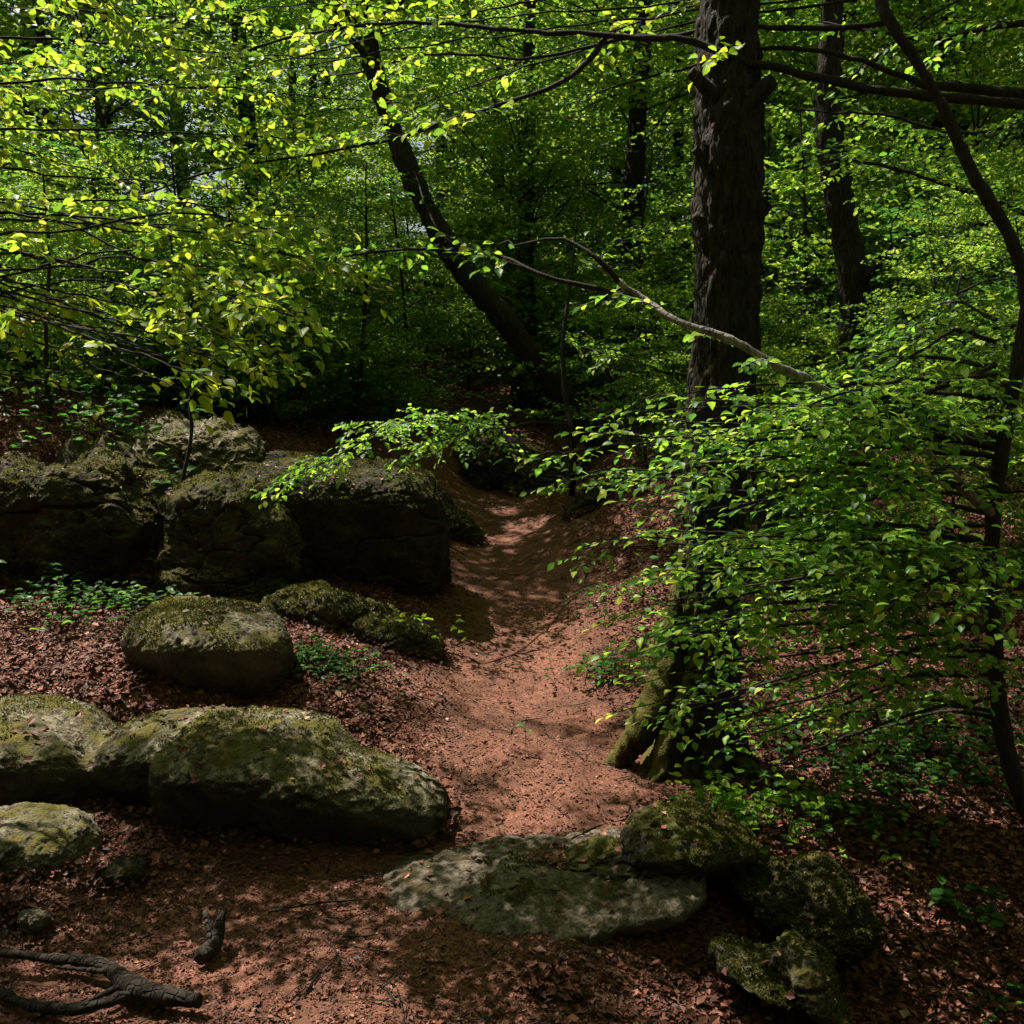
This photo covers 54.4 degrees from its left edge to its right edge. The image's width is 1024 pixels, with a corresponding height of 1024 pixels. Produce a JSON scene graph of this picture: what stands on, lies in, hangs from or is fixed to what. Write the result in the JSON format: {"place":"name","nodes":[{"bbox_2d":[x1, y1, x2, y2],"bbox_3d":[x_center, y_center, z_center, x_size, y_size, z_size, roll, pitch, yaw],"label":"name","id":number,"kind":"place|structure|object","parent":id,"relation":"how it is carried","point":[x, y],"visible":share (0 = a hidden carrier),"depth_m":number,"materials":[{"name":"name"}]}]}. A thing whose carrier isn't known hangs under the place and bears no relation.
{"place":"outdoors","nodes":[
{"label":"outdoors","id":0,"kind":"place"},
{"bbox_2d":[0,0,1021,255],"label":"sky","id":1,"kind":"structure","parent":0,"point":[76,117],"materials":[{"name":"white"}]},
{"bbox_2d":[0,266,1023,1023],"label":"ground","id":2,"kind":"structure","parent":0,"point":[500,524],"depth_m":5.13,"materials":[{"name":"soil"}]},
{"bbox_2d":[0,802,102,879],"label":"boulder","id":3,"kind":"object","parent":2,"relation":"on","point":[40,836],"visible":0.74,"depth_m":3.86,"materials":[{"name":"stone"}]},
{"bbox_2d":[0,176,129,388],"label":"beech bush","id":4,"kind":"object","parent":2,"relation":"on","point":[40,327],"visible":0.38,"depth_m":8.57,"materials":[{"name":"green plant"}]},
{"bbox_2d":[0,984,131,1016],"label":"fallen branch","id":5,"kind":"object","parent":2,"relation":"on","point":[32,1005],"visible":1,"depth_m":3.07,"materials":[{"name":"wood"}]},
{"bbox_2d":[0,436,179,585],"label":"rock outcrop","id":6,"kind":"object","parent":2,"relation":"on","point":[113,540],"visible":0.65,"depth_m":6.51,"materials":[{"name":"stone"}]},
{"bbox_2d":[0,61,181,365],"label":"beech sapling","id":7,"kind":"object","parent":2,"relation":"on","point":[33,145],"visible":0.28,"depth_m":8.56,"materials":[{"name":"green plant"}]},
{"bbox_2d":[0,949,202,1008],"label":"fallen branch","id":8,"kind":"object","parent":2,"relation":"on","point":[138,988],"visible":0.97,"depth_m":3.15,"materials":[{"name":"wood"}]},
{"bbox_2d":[0,132,207,397],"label":"beech bush","id":9,"kind":"object","parent":2,"relation":"on","point":[127,163],"visible":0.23,"depth_m":9.27,"materials":[{"name":"green plant"}]},
{"bbox_2d":[0,571,226,644],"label":"seedling clump","id":10,"kind":"object","parent":2,"relation":"on","point":[87,598],"visible":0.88,"depth_m":5.94,"materials":[{"name":"green plant"}]},
{"bbox_2d":[0,0,235,282],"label":"woodland tree","id":11,"kind":"object","parent":2,"relation":"on","point":[25,45],"visible":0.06,"depth_m":16.00,"materials":[{"name":"green plant"}]},
{"bbox_2d":[0,0,238,358],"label":"woodland tree","id":12,"kind":"object","parent":2,"relation":"on","point":[39,21],"visible":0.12,"depth_m":13.70,"materials":[{"name":"green plant"}]},
{"bbox_2d":[4,105,261,398],"bbox_3d":[-4.043,-2.429,9.788,2.468,2.904,2.752,-6,11,-35],"label":"beech sapling","id":13,"kind":"object","parent":2,"relation":"on","point":[126,202],"visible":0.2,"depth_m":9.49,"materials":[{"name":"green plant"}]},
{"bbox_2d":[0,342,287,593],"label":"undergrowth","id":14,"kind":"object","parent":2,"relation":"on","point":[131,405],"visible":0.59,"depth_m":7.68,"materials":[{"name":"green plant"}]},
{"bbox_2d":[43,234,263,411],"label":"beech bush","id":15,"kind":"object","parent":2,"relation":"on","point":[158,384],"visible":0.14,"depth_m":9.73,"materials":[{"name":"green plant"}]},
{"bbox_2d":[0,0,318,398],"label":"beech bush","id":16,"kind":"object","parent":2,"relation":"on","point":[161,74],"visible":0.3,"depth_m":11.19,"materials":[{"name":"green plant"}]},
{"bbox_2d":[0,1,327,237],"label":"woodland tree","id":17,"kind":"object","parent":2,"relation":"on","point":[180,120],"visible":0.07,"depth_m":17.91,"materials":[{"name":"green plant"}]},
{"bbox_2d":[0,0,345,352],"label":"woodland tree","id":18,"kind":"object","parent":2,"relation":"on","point":[28,34],"visible":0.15,"depth_m":15.22,"materials":[{"name":"green plant"}]},
{"bbox_2d":[14,198,338,410],"bbox_3d":[-3.254,-1.927,9.471,3.526,2.127,2.772,8,12,40],"label":"beech bush","id":19,"kind":"object","parent":2,"relation":"on","point":[126,241],"visible":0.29,"depth_m":9.18,"materials":[{"name":"green plant"}]},
{"bbox_2d":[116,409,265,480],"bbox_3d":[-2.668,-0.331,8.056,1.458,0.972,1.227,0,9,0],"label":"boulder","id":20,"kind":"object","parent":2,"relation":"on","point":[217,451],"visible":0.39,"depth_m":7.64,"materials":[{"name":"stone"}]},
{"bbox_2d":[94,304,291,417],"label":"beech bush","id":21,"kind":"object","parent":2,"relation":"on","point":[180,384],"visible":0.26,"depth_m":9.65,"materials":[{"name":"green plant"}]},
{"bbox_2d":[120,595,293,697],"bbox_3d":[-1.642,0.819,5.454,0.926,0.717,0.799,0,9,0],"label":"boulder","id":22,"kind":"object","parent":2,"relation":"on","point":[216,653],"visible":0.77,"depth_m":5.16,"materials":[{"name":"stone"}]},
{"bbox_2d":[193,909,226,964],"bbox_3d":[-1.034,1.454,3.405,0.087,0.128,0.164,0,9,0],"label":"root stub","id":23,"kind":"object","parent":2,"relation":"on","point":[207,951],"visible":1,"depth_m":3.40,"materials":[{"name":"grey plant"}]},
{"bbox_2d":[0,692,448,846],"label":"boulder","id":24,"kind":"object","parent":2,"relation":"on","point":[140,766],"visible":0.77,"depth_m":4.22,"materials":[{"name":"stone"}]},
{"bbox_2d":[0,362,931,1021],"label":"leaf scatter","id":25,"kind":"object","parent":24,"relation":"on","point":[470,878],"visible":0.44,"depth_m":4.22,"materials":[{"name":"plant"}]},
{"bbox_2d":[151,469,305,601],"bbox_3d":[-1.962,0.334,6.993,1.011,1.278,0.970,0,9,0],"label":"boulder","id":26,"kind":"object","parent":2,"relation":"on","point":[255,556],"visible":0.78,"depth_m":6.63,"materials":[{"name":"stone"}]},
{"bbox_2d":[80,198,428,422],"bbox_3d":[-2.873,-2.049,10.641,3.932,2.372,3.091,-1,9,-3],"label":"beech bush","id":27,"kind":"object","parent":2,"relation":"on","point":[317,347],"visible":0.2,"depth_m":10.41,"materials":[{"name":"green plant"}]},
{"bbox_2d":[78,0,437,354],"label":"woodland tree","id":28,"kind":"object","parent":2,"relation":"on","point":[246,108],"visible":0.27,"depth_m":15.63,"materials":[{"name":"green plant"}]},
{"bbox_2d":[155,266,366,428],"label":"beech bush","id":29,"kind":"object","parent":2,"relation":"on","point":[285,407],"visible":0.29,"depth_m":10.52,"materials":[{"name":"green plant"}]},
{"bbox_2d":[117,174,416,427],"bbox_3d":[-2.692,-2.137,10.392,2.696,2.709,2.276,6,11,35],"label":"beech sapling","id":30,"kind":"object","parent":2,"relation":"on","point":[268,416],"visible":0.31,"depth_m":10.24,"materials":[{"name":"green plant"}]},
{"bbox_2d":[155,129,398,403],"bbox_3d":[-3.031,-3.118,13.055,3.048,3.544,2.848,0,9,-2],"label":"beech bush","id":31,"kind":"object","parent":2,"relation":"on","point":[275,173],"visible":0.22,"depth_m":12.76,"materials":[{"name":"green plant"}]},
{"bbox_2d":[144,0,432,326],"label":"woodland tree","id":32,"kind":"object","parent":2,"relation":"on","point":[292,78],"visible":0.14,"depth_m":19.59,"materials":[{"name":"green plant"}]},
{"bbox_2d":[167,107,416,372],"bbox_3d":[-3.779,-4.349,16.455,4.182,4.295,3.859,-2,9,-14],"label":"beech bush","id":33,"kind":"object","parent":2,"relation":"on","point":[347,160],"visible":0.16,"depth_m":15.95,"materials":[{"name":"green plant"}]},
{"bbox_2d":[156,0,428,307],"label":"woodland tree","id":34,"kind":"object","parent":2,"relation":"on","point":[307,80],"visible":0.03,"depth_m":25.39,"materials":[{"name":"green plant"}]},
{"bbox_2d":[227,175,386,422],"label":"beech bush","id":35,"kind":"object","parent":2,"relation":"on","point":[313,234],"visible":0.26,"depth_m":10.95,"materials":[{"name":"green plant"}]},
{"bbox_2d":[202,1,435,297],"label":"woodland tree","id":36,"kind":"object","parent":2,"relation":"on","point":[343,81],"visible":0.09,"depth_m":24.25,"materials":[{"name":"green plant"}]},
{"bbox_2d":[0,0,656,437],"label":"beech tree","id":37,"kind":"object","parent":2,"relation":"on","point":[270,236],"visible":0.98,"depth_m":4.15,"materials":[{"name":"green plant"}]},
{"bbox_2d":[237,449,452,598],"bbox_3d":[-1.306,0.182,7.754,1.715,1.321,1.578,0,9,0],"label":"boulder","id":38,"kind":"object","parent":2,"relation":"on","point":[385,536],"visible":0.65,"depth_m":7.11,"materials":[{"name":"stone"}]},
{"bbox_2d":[291,633,407,698],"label":"seedling clump","id":39,"kind":"object","parent":2,"relation":"on","point":[302,654],"visible":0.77,"depth_m":5.60,"materials":[{"name":"green plant"}]},
{"bbox_2d":[259,579,445,661],"bbox_3d":[-1.024,0.721,6.498,1.213,0.513,0.686,0,9,0],"label":"boulder","id":40,"kind":"object","parent":2,"relation":"on","point":[330,610],"visible":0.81,"depth_m":6.30,"materials":[{"name":"stone"}]},
{"bbox_2d":[276,303,436,420],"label":"beech bush","id":41,"kind":"object","parent":2,"relation":"on","point":[334,389],"visible":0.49,"depth_m":12.19,"materials":[{"name":"green plant"}]},
{"bbox_2d":[117,0,621,458],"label":"leaning tree","id":42,"kind":"object","parent":2,"relation":"on","point":[488,301],"visible":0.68,"depth_m":11.16,"materials":[{"name":"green plant"}]},
{"bbox_2d":[323,271,451,369],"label":"beech bush","id":43,"kind":"object","parent":2,"relation":"on","point":[378,294],"visible":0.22,"depth_m":15.94,"materials":[{"name":"green plant"}]},
{"bbox_2d":[285,163,497,440],"bbox_3d":[-1.547,-2.285,11.236,2.519,3.106,2.246,3,10,19],"label":"beech sapling","id":44,"kind":"object","parent":2,"relation":"on","point":[363,335],"visible":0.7,"depth_m":11.10,"materials":[{"name":"green plant"}]},
{"bbox_2d":[324,334,461,421],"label":"beech bush","id":45,"kind":"object","parent":2,"relation":"on","point":[392,364],"visible":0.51,"depth_m":12.96,"materials":[{"name":"green plant"}]},
{"bbox_2d":[324,141,490,347],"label":"beech bush","id":46,"kind":"object","parent":2,"relation":"on","point":[377,204],"visible":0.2,"depth_m":19.70,"materials":[{"name":"green plant"}]},
{"bbox_2d":[316,173,513,419],"bbox_3d":[-1.485,-2.880,13.674,2.267,3.502,2.664,-4,10,-25],"label":"beech sapling","id":47,"kind":"object","parent":2,"relation":"on","point":[404,321],"visible":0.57,"depth_m":13.67,"materials":[{"name":"green plant"}]},
{"bbox_2d":[259,0,598,341],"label":"woodland tree","id":48,"kind":"object","parent":2,"relation":"on","point":[451,192],"visible":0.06,"depth_m":19.91,"materials":[{"name":"green plant"}]},
{"bbox_2d":[348,236,514,368],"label":"beech bush","id":49,"kind":"object","parent":2,"relation":"on","point":[414,276],"visible":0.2,"depth_m":17.47,"materials":[{"name":"green plant"}]},
{"bbox_2d":[439,488,484,545],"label":"boulder","id":50,"kind":"object","parent":2,"relation":"on","point":[467,527],"visible":0.46,"depth_m":9.26,"materials":[{"name":"stone"}]},
{"bbox_2d":[250,162,686,508],"bbox_3d":[0.262,-1.296,7.883,1.996,3.251,4.847,5,10,30],"label":"beech sapling","id":51,"kind":"object","parent":2,"relation":"on","point":[393,426],"visible":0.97,"depth_m":7.43,"materials":[{"name":"green plant"}]},
{"bbox_2d":[385,191,551,390],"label":"beech bush","id":52,"kind":"object","parent":2,"relation":"on","point":[440,340],"visible":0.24,"depth_m":16.10,"materials":[{"name":"green plant"}]},
{"bbox_2d":[0,416,986,1002],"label":"leaf drift","id":53,"kind":"object","parent":2,"relation":"on","point":[544,964],"visible":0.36,"depth_m":3.96,"materials":[{"name":"brown plant"}]},
{"bbox_2d":[330,0,663,360],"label":"woodland tree","id":54,"kind":"object","parent":2,"relation":"on","point":[425,166],"visible":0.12,"depth_m":17.85,"materials":[{"name":"green plant"}]},
{"bbox_2d":[323,0,693,411],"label":"woodland tree","id":55,"kind":"object","parent":2,"relation":"on","point":[525,77],"visible":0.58,"depth_m":14.25,"materials":[{"name":"green plant"}]},
{"bbox_2d":[441,225,579,403],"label":"beech bush","id":56,"kind":"object","parent":2,"relation":"on","point":[492,272],"visible":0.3,"depth_m":14.96,"materials":[{"name":"green plant"}]},
{"bbox_2d":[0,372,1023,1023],"bbox_3d":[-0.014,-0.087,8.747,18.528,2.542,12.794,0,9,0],"label":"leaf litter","id":57,"kind":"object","parent":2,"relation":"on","point":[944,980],"visible":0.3,"depth_m":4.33,"materials":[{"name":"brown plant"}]},
{"bbox_2d":[0,382,1023,1023],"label":"twig litter","id":58,"kind":"object","parent":57,"relation":"on","point":[384,984],"visible":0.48,"depth_m":3.66,"materials":[{"name":"brown plant"}]},
{"bbox_2d":[456,431,588,496],"bbox_3d":[0.179,-0.425,12.101,2.111,1.123,1.344,7,11,37],"label":"boulder","id":59,"kind":"object","parent":2,"relation":"on","point":[501,472],"visible":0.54,"depth_m":11.66,"materials":[{"name":"stone"}]},
{"bbox_2d":[392,69,678,426],"bbox_3d":[0.527,-3.549,14.130,3.921,4.879,4.196,6,11,33],"label":"beech bush","id":60,"kind":"object","parent":2,"relation":"on","point":[545,152],"visible":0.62,"depth_m":13.66,"materials":[{"name":"green plant"}]},
{"bbox_2d":[380,827,706,944],"bbox_3d":[0.105,1.465,3.918,1.315,0.229,0.821,0,9,0],"label":"rock slab","id":61,"kind":"object","parent":2,"relation":"on","point":[658,903],"visible":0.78,"depth_m":3.74,"materials":[{"name":"stone"}]},
{"bbox_2d":[93,0,1023,389],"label":"beech tree","id":62,"kind":"object","parent":2,"relation":"on","point":[987,94],"visible":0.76,"depth_m":4.97,"materials":[{"name":"green plant"}]},
{"bbox_2d":[487,283,682,455],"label":"beech sapling","id":63,"kind":"object","parent":2,"relation":"on","point":[607,374],"visible":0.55,"depth_m":10.74,"materials":[{"name":"green plant"}]},
{"bbox_2d":[521,271,691,416],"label":"beech bush","id":64,"kind":"object","parent":2,"relation":"on","point":[624,369],"visible":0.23,"depth_m":14.07,"materials":[{"name":"green plant"}]},
{"bbox_2d":[351,0,898,409],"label":"woodland tree","id":65,"kind":"object","parent":2,"relation":"on","point":[634,174],"visible":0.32,"depth_m":14.50,"materials":[{"name":"green plant"}]},
{"bbox_2d":[232,0,1023,821],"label":"curved beech","id":66,"kind":"object","parent":2,"relation":"on","point":[884,586],"visible":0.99,"depth_m":3.77,"materials":[{"name":"green plant"}]},
{"bbox_2d":[565,265,692,466],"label":"beech bush","id":67,"kind":"object","parent":2,"relation":"on","point":[627,319],"visible":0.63,"depth_m":9.98,"materials":[{"name":"green plant"}]},
{"bbox_2d":[413,0,861,338],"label":"woodland tree","id":68,"kind":"object","parent":2,"relation":"on","point":[610,121],"visible":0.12,"depth_m":17.48,"materials":[{"name":"green plant"}]},
{"bbox_2d":[541,151,762,431],"bbox_3d":[1.598,-2.673,12.435,2.304,3.505,2.788,-9,13,-44],"label":"beech sapling","id":69,"kind":"object","parent":2,"relation":"on","point":[660,177],"visible":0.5,"depth_m":12.26,"materials":[{"name":"green plant"}]},
{"bbox_2d":[563,798,762,899],"bbox_3d":[0.527,1.373,3.966,0.919,0.389,0.497,0,9,0],"label":"boulder","id":70,"kind":"object","parent":2,"relation":"on","point":[709,856],"visible":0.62,"depth_m":3.84,"materials":[{"name":"stone"}]},
{"bbox_2d":[603,0,777,782],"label":"oak tree","id":71,"kind":"object","parent":2,"relation":"on","point":[730,207],"visible":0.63,"depth_m":4.61,"materials":[{"name":"brown plant"}]},
{"bbox_2d":[538,0,843,354],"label":"woodland tree","id":72,"kind":"object","parent":2,"relation":"on","point":[675,143],"visible":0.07,"depth_m":18.70,"materials":[{"name":"green plant"}]},
{"bbox_2d":[621,310,764,465],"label":"beech bush","id":73,"kind":"object","parent":2,"relation":"on","point":[673,389],"visible":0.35,"depth_m":9.43,"materials":[{"name":"green plant"}]},
{"bbox_2d":[611,148,810,385],"bbox_3d":[3.149,-3.419,14.478,3.082,3.836,3.299,6,11,33],"label":"beech bush","id":74,"kind":"object","parent":2,"relation":"on","point":[681,249],"visible":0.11,"depth_m":14.18,"materials":[{"name":"green plant"}]},
{"bbox_2d":[592,246,853,419],"bbox_3d":[2.126,-1.552,9.293,2.033,2.010,2.874,-7,11,-38],"label":"beech sapling","id":75,"kind":"object","parent":2,"relation":"on","point":[771,317],"visible":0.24,"depth_m":9.09,"materials":[{"name":"green plant"}]},
{"bbox_2d":[664,747,829,850],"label":"seedling clump","id":76,"kind":"object","parent":2,"relation":"on","point":[735,804],"visible":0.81,"depth_m":4.15,"materials":[{"name":"green plant"}]},
{"bbox_2d":[584,420,928,583],"bbox_3d":[1.843,-0.056,7.284,2.577,1.280,2.334,5,10,28],"label":"beech sapling","id":77,"kind":"object","parent":2,"relation":"on","point":[759,497],"visible":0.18,"depth_m":7.20,"materials":[{"name":"green plant"}]},
{"bbox_2d":[660,287,856,455],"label":"beech bush","id":78,"kind":"object","parent":2,"relation":"on","point":[767,306],"visible":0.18,"depth_m":8.85,"materials":[{"name":"green plant"}]},
{"bbox_2d":[606,70,912,394],"bbox_3d":[2.777,-3.200,12.091,3.860,3.964,3.561,-6,11,-35],"label":"beech bush","id":79,"kind":"object","parent":2,"relation":"on","point":[778,130],"visible":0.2,"depth_m":11.91,"materials":[{"name":"green plant"}]},
{"bbox_2d":[515,639,1023,822],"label":"undergrowth","id":80,"kind":"object","parent":2,"relation":"on","point":[925,745],"visible":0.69,"depth_m":4.91,"materials":[{"name":"green plant"}]},
{"bbox_2d":[707,930,856,1023],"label":"boulder","id":81,"kind":"object","parent":2,"relation":"on","point":[794,967],"visible":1,"depth_m":3.38,"materials":[{"name":"stone"}]},
{"bbox_2d":[729,850,883,969],"bbox_3d":[1.123,1.541,3.832,0.546,0.410,0.578,0,9,0],"label":"boulder","id":82,"kind":"object","parent":2,"relation":"on","point":[831,905],"visible":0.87,"depth_m":3.68,"materials":[{"name":"stone"}]},
{"bbox_2d":[702,764,947,883],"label":"seedling clump","id":83,"kind":"object","parent":2,"relation":"on","point":[884,856],"visible":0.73,"depth_m":4.44,"materials":[{"name":"green plant"}]},
{"bbox_2d":[762,102,898,392],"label":"beech sapling","id":84,"kind":"object","parent":2,"relation":"on","point":[805,273],"visible":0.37,"depth_m":10.97,"materials":[{"name":"green plant"}]},
{"bbox_2d":[653,0,1022,391],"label":"woodland tree","id":85,"kind":"object","parent":2,"relation":"on","point":[893,81],"visible":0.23,"depth_m":14.48,"materials":[{"name":"green plant"}]},
{"bbox_2d":[674,134,1005,393],"bbox_3d":[3.667,-2.642,10.905,3.896,3.006,3.643,-1,9,-8],"label":"beech bush","id":86,"kind":"object","parent":2,"relation":"on","point":[822,348],"visible":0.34,"depth_m":10.71,"materials":[{"name":"green plant"}]},
{"bbox_2d":[763,174,926,392],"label":"beech bush","id":87,"kind":"object","parent":2,"relation":"on","point":[818,286],"visible":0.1,"depth_m":13.15,"materials":[{"name":"green plant"}]},
{"bbox_2d":[675,0,1023,429],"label":"forked tree","id":88,"kind":"object","parent":2,"relation":"on","point":[854,276],"visible":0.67,"depth_m":9.20,"materials":[{"name":"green plant"}]},
{"bbox_2d":[745,745,971,856],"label":"seedling clump","id":89,"kind":"object","parent":2,"relation":"on","point":[880,813],"visible":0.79,"depth_m":4.52,"materials":[{"name":"green plant"}]},
{"bbox_2d":[761,0,1023,341],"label":"woodland tree","id":90,"kind":"object","parent":2,"relation":"on","point":[994,8],"visible":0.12,"depth_m":15.09,"materials":[{"name":"green plant"}]},
{"bbox_2d":[761,0,1023,359],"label":"woodland tree","id":91,"kind":"object","parent":2,"relation":"on","point":[980,69],"visible":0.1,"depth_m":17.80,"materials":[{"name":"green plant"}]},
{"bbox_2d":[769,271,1023,488],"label":"beech sapling","id":92,"kind":"object","parent":2,"relation":"on","point":[958,292],"visible":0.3,"depth_m":7.33,"materials":[{"name":"green plant"}]},
{"bbox_2d":[778,0,1023,364],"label":"woodland tree","id":93,"kind":"object","parent":2,"relation":"on","point":[936,121],"visible":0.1,"depth_m":14.20,"materials":[{"name":"green plant"}]},
{"bbox_2d":[797,37,1023,382],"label":"beech bush","id":94,"kind":"object","parent":2,"relation":"on","point":[989,110],"visible":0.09,"depth_m":11.48,"materials":[{"name":"green plant"}]},
{"bbox_2d":[825,172,1023,444],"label":"beech bush","id":95,"kind":"object","parent":2,"relation":"on","point":[981,241],"visible":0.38,"depth_m":8.28,"materials":[{"name":"green plant"}]},
{"bbox_2d":[864,142,1023,441],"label":"beech bush","id":96,"kind":"object","parent":2,"relation":"on","point":[1001,172],"visible":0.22,"depth_m":9.01,"materials":[{"name":"green plant"}]},
{"bbox_2d":[867,139,1023,434],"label":"beech bush","id":97,"kind":"object","parent":2,"relation":"on","point":[923,185],"visible":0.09,"depth_m":9.71,"materials":[{"name":"green plant"}]},
{"bbox_2d":[875,332,1023,572],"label":"beech bush","id":98,"kind":"object","parent":2,"relation":"on","point":[1002,356],"visible":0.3,"depth_m":6.29,"materials":[{"name":"green plant"}]},
{"bbox_2d":[885,191,1023,482],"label":"beech bush","id":99,"kind":"object","parent":2,"relation":"on","point":[1015,223],"visible":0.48,"depth_m":7.46,"materials":[{"name":"green plant"}]},
{"bbox_2d":[889,293,1023,589],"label":"beech bush","id":100,"kind":"object","parent":2,"relation":"on","point":[1017,432],"visible":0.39,"depth_m":6.02,"materials":[{"name":"green plant"}]},
{"bbox_2d":[928,875,1007,939],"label":"seedling clump","id":101,"kind":"object","parent":2,"relation":"on","point":[942,893],"visible":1,"depth_m":4.02,"materials":[{"name":"green plant"}]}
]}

